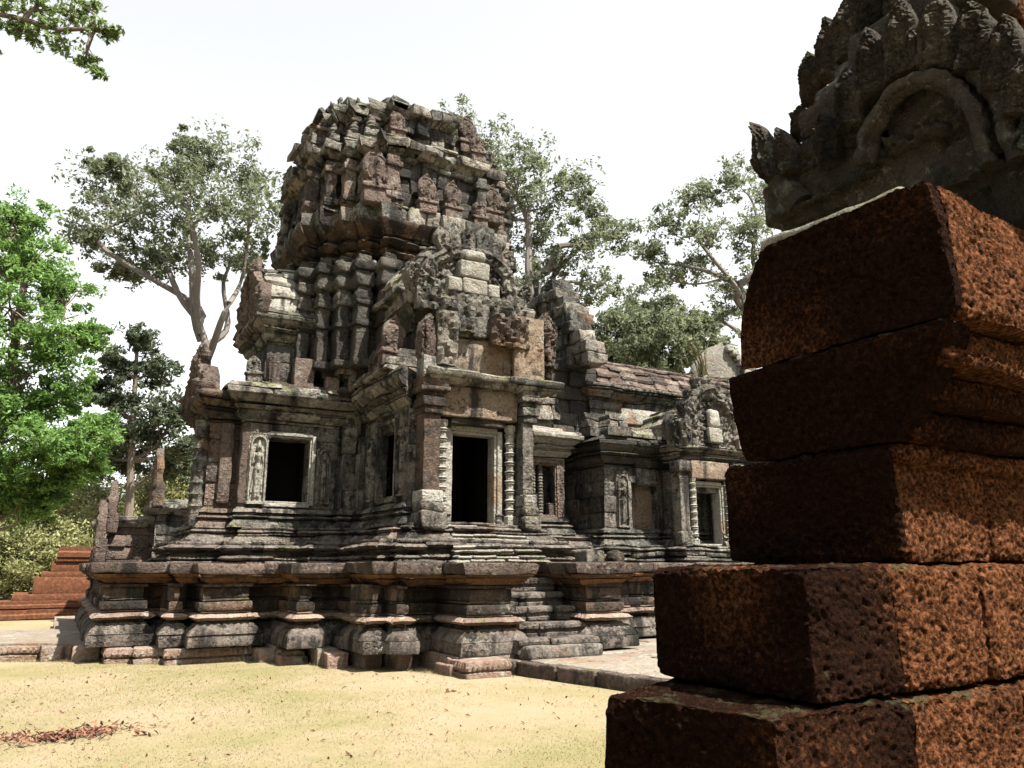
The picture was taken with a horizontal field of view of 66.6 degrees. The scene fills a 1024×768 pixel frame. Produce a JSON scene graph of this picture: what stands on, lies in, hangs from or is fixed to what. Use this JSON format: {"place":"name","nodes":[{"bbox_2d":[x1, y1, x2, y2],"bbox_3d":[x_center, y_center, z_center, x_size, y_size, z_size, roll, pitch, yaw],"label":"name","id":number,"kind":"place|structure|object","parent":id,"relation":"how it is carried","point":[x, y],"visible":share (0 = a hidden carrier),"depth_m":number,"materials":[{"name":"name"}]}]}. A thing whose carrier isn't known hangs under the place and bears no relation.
{"place":"outdoors","nodes":[
{"label":"outdoors","id":0,"kind":"place"},
{"bbox_2d":[0,546,131,620],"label":"laterite terrace","id":1,"kind":"structure","parent":0,"point":[61,586],"depth_m":25.14,"materials":[{"name":"red stone"}]},
{"bbox_2d":[0,573,630,767],"bbox_3d":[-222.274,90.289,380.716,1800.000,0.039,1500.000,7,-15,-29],"label":"ground","id":2,"kind":"structure","parent":0,"point":[506,708],"depth_m":8.67,"materials":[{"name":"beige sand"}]},
{"bbox_2d":[0,513,84,599],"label":"shrub","id":3,"kind":"object","parent":2,"relation":"on","point":[15,569],"visible":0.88,"depth_m":38.66,"materials":[{"name":"green plant"}]},
{"bbox_2d":[4,486,97,588],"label":"shrub","id":4,"kind":"object","parent":2,"relation":"on","point":[39,525],"visible":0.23,"depth_m":43.32,"materials":[{"name":"green plant"}]},
{"bbox_2d":[0,0,124,80],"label":"overhanging tree","id":5,"kind":"object","parent":2,"relation":"on","point":[20,24],"visible":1,"depth_m":17.24,"materials":[{"name":"green plant"}]},
{"bbox_2d":[0,183,126,531],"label":"bright tree","id":6,"kind":"object","parent":2,"relation":"on","point":[72,457],"visible":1,"depth_m":31.49,"materials":[{"name":"green plant"}]},
{"bbox_2d":[26,517,106,575],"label":"shrub","id":7,"kind":"object","parent":2,"relation":"on","point":[70,532],"visible":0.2,"depth_m":40.52,"materials":[{"name":"green plant"}]},
{"bbox_2d":[0,716,171,747],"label":"leaf litter","id":8,"kind":"object","parent":2,"relation":"on","point":[60,734],"visible":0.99,"depth_m":7.61,"materials":[{"name":"brown plant"}]},
{"bbox_2d":[59,474,136,534],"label":"shrub","id":9,"kind":"object","parent":2,"relation":"on","point":[97,495],"visible":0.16,"depth_m":49.39,"materials":[{"name":"green plant"}]},
{"bbox_2d":[71,498,147,546],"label":"shrub","id":10,"kind":"object","parent":2,"relation":"on","point":[120,509],"visible":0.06,"depth_m":47.01,"materials":[{"name":"green plant"}]},
{"bbox_2d":[89,474,146,503],"bbox_3d":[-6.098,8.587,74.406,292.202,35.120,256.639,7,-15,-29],"label":"shrub","id":11,"kind":"object","parent":2,"relation":"on","point":[109,483],"depth_m":89.88,"materials":[{"name":"green plant"}]},
{"bbox_2d":[118,481,146,546],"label":"shrub","id":12,"kind":"object","parent":2,"relation":"on","point":[138,505],"visible":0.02,"depth_m":53.61,"materials":[{"name":"green plant"}]},
{"bbox_2d":[78,320,194,515],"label":"slender tree","id":13,"kind":"object","parent":2,"relation":"on","point":[127,458],"visible":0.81,"depth_m":43.80,"materials":[{"name":"green plant"}]},
{"bbox_2d":[134,728,146,735],"bbox_3d":[-3.671,3.482,7.761,0.161,0.107,0.084,7,-15,-29],"label":"dry leaf","id":14,"kind":"object","parent":2,"relation":"on","point":[143,732],"visible":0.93,"depth_m":7.75,"materials":[{"name":"brown plant"}]},
{"bbox_2d":[118,461,189,546],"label":"shrub","id":15,"kind":"object","parent":2,"relation":"on","point":[171,491],"visible":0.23,"depth_m":49.00,"materials":[{"name":"green plant"}]},
{"bbox_2d":[51,114,284,365],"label":"tall tree","id":16,"kind":"object","parent":2,"relation":"on","point":[128,269],"visible":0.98,"depth_m":48.88,"materials":[{"name":"green plant"}]},
{"bbox_2d":[145,453,192,498],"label":"shrub","id":17,"kind":"object","parent":2,"relation":"on","point":[190,455],"visible":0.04,"depth_m":51.52,"materials":[{"name":"green plant"}]},
{"bbox_2d":[1,670,597,767],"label":"scattered leaves","id":18,"kind":"object","parent":2,"relation":"on","point":[328,757],"visible":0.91,"depth_m":8.88,"materials":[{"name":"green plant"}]},
{"bbox_2d":[435,662,455,675],"bbox_3d":[-1.031,4.447,12.086,0.133,0.226,0.498,9,-16,-34],"label":"loose slab","id":19,"kind":"object","parent":2,"relation":"on","point":[444,668],"depth_m":12.00,"materials":[{"name":"stone"}]},
{"bbox_2d":[435,93,643,307],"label":"tall tree","id":20,"kind":"object","parent":2,"relation":"on","point":[556,261],"visible":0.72,"depth_m":50.38,"materials":[{"name":"green plant"}]},
{"bbox_2d":[517,638,673,678],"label":"causeway","id":21,"kind":"structure","parent":2,"relation":"on","point":[641,659],"depth_m":12.08,"materials":[{"name":"stone"}]},
{"bbox_2d":[506,658,669,691],"bbox_3d":[0.863,4.286,11.352,0.237,0.333,3.528,12,-18,-42],"label":"causeway edge","id":22,"kind":"object","parent":21,"relation":"on","point":[605,679],"visible":0.48,"depth_m":11.09,"materials":[{"name":"stone"}]},
{"bbox_2d":[591,274,738,372],"bbox_3d":[8.276,2.590,39.122,9.112,16.021,7.365,3,-13,-11],"label":"bushy tree","id":23,"kind":"object","parent":2,"relation":"on","point":[651,334],"visible":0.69,"depth_m":39.42,"materials":[{"name":"green plant"}]},
{"bbox_2d":[625,150,774,370],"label":"tall tree","id":24,"kind":"object","parent":2,"relation":"on","point":[755,223],"visible":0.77,"depth_m":55.34,"materials":[{"name":"green plant"}]},
{"bbox_2d":[688,344,750,378],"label":"ruined gable building","id":25,"kind":"structure","parent":2,"relation":"on","point":[722,361],"depth_m":34.18,"materials":[{"name":"stone"}]},
{"bbox_2d":[605,0,1023,767],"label":"laterite pier","id":26,"kind":"structure","parent":2,"relation":"on","point":[863,606],"depth_m":2.91,"materials":[{"name":"stone"}]},
{"bbox_2d":[0,616,655,669],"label":"pavement","id":27,"kind":"structure","parent":0,"point":[64,630],"depth_m":14.25,"materials":[{"name":"stone"}]},
{"bbox_2d":[0,645,39,660],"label":"kerb stone","id":28,"kind":"object","parent":27,"relation":"on","point":[16,652],"visible":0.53,"depth_m":13.98,"materials":[{"name":"stone"}]},
{"bbox_2d":[39,645,71,661],"bbox_3d":[-8.272,4.920,14.118,0.509,0.386,0.624,7,-15,-29],"label":"kerb stone","id":29,"kind":"object","parent":27,"relation":"on","point":[56,652],"visible":0.51,"depth_m":13.90,"materials":[{"name":"stone"}]},
{"bbox_2d":[70,645,100,661],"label":"kerb stone","id":30,"kind":"object","parent":27,"relation":"on","point":[82,653],"visible":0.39,"depth_m":13.80,"materials":[{"name":"stone"}]},
{"bbox_2d":[101,646,132,663],"bbox_3d":[-6.979,4.827,13.771,0.510,0.390,0.773,7,-15,-29],"label":"kerb stone","id":31,"kind":"object","parent":27,"relation":"on","point":[116,654],"visible":0.63,"depth_m":13.51,"materials":[{"name":"stone"}]},
{"bbox_2d":[131,646,162,664],"bbox_3d":[-6.444,4.822,13.727,0.527,0.405,0.765,7,-15,-29],"label":"kerb stone","id":32,"kind":"object","parent":27,"relation":"on","point":[143,654],"visible":0.65,"depth_m":13.45,"materials":[{"name":"stone"}]},
{"bbox_2d":[161,646,252,665],"bbox_3d":[-5.430,4.848,13.840,1.484,0.400,0.770,7,-15,-29],"label":"kerb stone","id":33,"kind":"object","parent":27,"relation":"on","point":[180,655],"visible":0.69,"depth_m":13.55,"materials":[{"name":"stone"}]},
{"bbox_2d":[250,646,271,662],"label":"kerb stone","id":34,"kind":"object","parent":27,"relation":"on","point":[260,654],"visible":0.52,"depth_m":13.67,"materials":[{"name":"stone"}]},
{"bbox_2d":[273,648,307,665],"bbox_3d":[-3.939,4.820,13.675,0.515,0.372,0.876,7,-15,-29],"label":"kerb stone","id":35,"kind":"object","parent":27,"relation":"on","point":[283,656],"visible":0.47,"depth_m":13.36,"materials":[{"name":"stone"}]},
{"bbox_2d":[321,650,348,668],"bbox_3d":[-3.042,4.707,13.225,0.384,0.381,0.971,6,-14,-23],"label":"kerb stone","id":36,"kind":"object","parent":27,"relation":"on","point":[334,659],"visible":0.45,"depth_m":12.83,"materials":[{"name":"stone"}]},
{"bbox_2d":[348,653,381,668],"bbox_3d":[-2.474,4.676,13.086,0.384,0.379,0.770,7,-15,-29],"label":"kerb stone","id":37,"kind":"object","parent":27,"relation":"on","point":[366,661],"visible":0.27,"depth_m":12.80,"materials":[{"name":"stone"}]},
{"bbox_2d":[387,654,412,669],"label":"kerb stone","id":38,"kind":"object","parent":27,"relation":"on","point":[395,662],"visible":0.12,"depth_m":12.66,"materials":[{"name":"stone"}]},
{"bbox_2d":[75,561,754,660],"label":"stone terrace","id":39,"kind":"structure","parent":27,"relation":"on","point":[537,611],"depth_m":13.59,"materials":[{"name":"stone"}]},
{"bbox_2d":[88,448,189,561],"bbox_3d":[-11.249,4.742,24.620,3.656,5.268,2.390,7,-15,-29],"label":"gate ruin","id":40,"kind":"object","parent":39,"relation":"on","point":[161,520],"visible":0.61,"depth_m":23.93,"materials":[{"name":"stone"}]},
{"bbox_2d":[146,95,595,563],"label":"sandstone tower","id":41,"kind":"structure","parent":39,"relation":"on","point":[388,399],"depth_m":16.82,"materials":[{"name":"stone"}]},
{"bbox_2d":[258,431,316,508],"bbox_3d":[-4.882,1.868,16.869,1.165,1.610,0.337,7,-15,-29],"label":"window","id":42,"kind":"structure","parent":41,"relation":"in","point":[311,468],"depth_m":16.86,"materials":[{"name":"stone"}]},
{"bbox_2d":[374,418,398,504],"bbox_3d":[-2.525,1.591,15.928,0.160,1.679,1.103,7,-15,-29],"label":"window","id":43,"kind":"structure","parent":41,"relation":"in","point":[378,481],"depth_m":16.17,"materials":[{"name":"stone"}]},
{"bbox_2d":[439,385,517,524],"bbox_3d":[-0.748,1.517,15.591,1.781,2.853,0.604,7,-15,-29],"label":"doorway","id":44,"kind":"structure","parent":41,"relation":"in","point":[468,411],"depth_m":15.64,"materials":[{"name":"stone"}]},
{"bbox_2d":[532,459,559,518],"bbox_3d":[0.684,2.708,19.959,1.000,1.529,0.504,7,-15,-29],"label":"false window","id":45,"kind":"structure","parent":41,"relation":"in","point":[540,487],"depth_m":19.92,"materials":[{"name":"stone"}]},
{"bbox_2d":[574,549,606,561],"bbox_3d":[1.696,3.509,15.793,0.872,0.304,0.582,7,-15,-29],"label":"fallen block","id":46,"kind":"object","parent":39,"relation":"on","point":[587,555],"depth_m":15.50,"materials":[{"name":"stone"}]},
{"bbox_2d":[606,550,624,561],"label":"round stone","id":47,"kind":"object","parent":39,"relation":"on","point":[614,556],"visible":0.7,"depth_m":15.56,"materials":[{"name":"stone"}]},
{"bbox_2d":[527,279,773,562],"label":"stone hall","id":48,"kind":"structure","parent":39,"relation":"on","point":[653,457],"depth_m":20.66,"materials":[{"name":"stone"}]},
{"bbox_2d":[628,480,662,535],"bbox_3d":[3.385,3.293,20.551,1.116,1.458,0.471,7,-15,-29],"label":"blind window","id":49,"kind":"structure","parent":48,"relation":"in","point":[641,514],"depth_m":20.59,"materials":[{"name":"stone"}]},
{"bbox_2d":[681,338,708,375],"bbox_3d":[5.896,-0.827,25.174,1.077,1.426,0.676,7,-15,-29],"label":"grass tuft","id":50,"kind":"object","parent":48,"relation":"on","point":[702,369],"visible":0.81,"depth_m":25.13,"materials":[{"name":"plant"}]},
{"bbox_2d":[688,460,728,545],"bbox_3d":[5.141,3.191,20.501,1.464,2.281,0.490,7,-15,-29],"label":"doorway","id":51,"kind":"structure","parent":48,"relation":"in","point":[701,470],"depth_m":20.54,"materials":[{"name":"stone"}]},
{"bbox_2d":[442,656,511,679],"bbox_3d":[-0.545,4.434,12.063,0.822,0.398,0.858,7,-15,-29],"label":"kerb stone","id":52,"kind":"object","parent":27,"relation":"on","point":[481,667],"visible":0.69,"depth_m":11.78,"materials":[{"name":"stone"}]},
{"bbox_2d":[0,0,842,498],"label":"sky","id":53,"kind":"structure","parent":0,"point":[657,90],"materials":[{"name":"white"}]}
]}

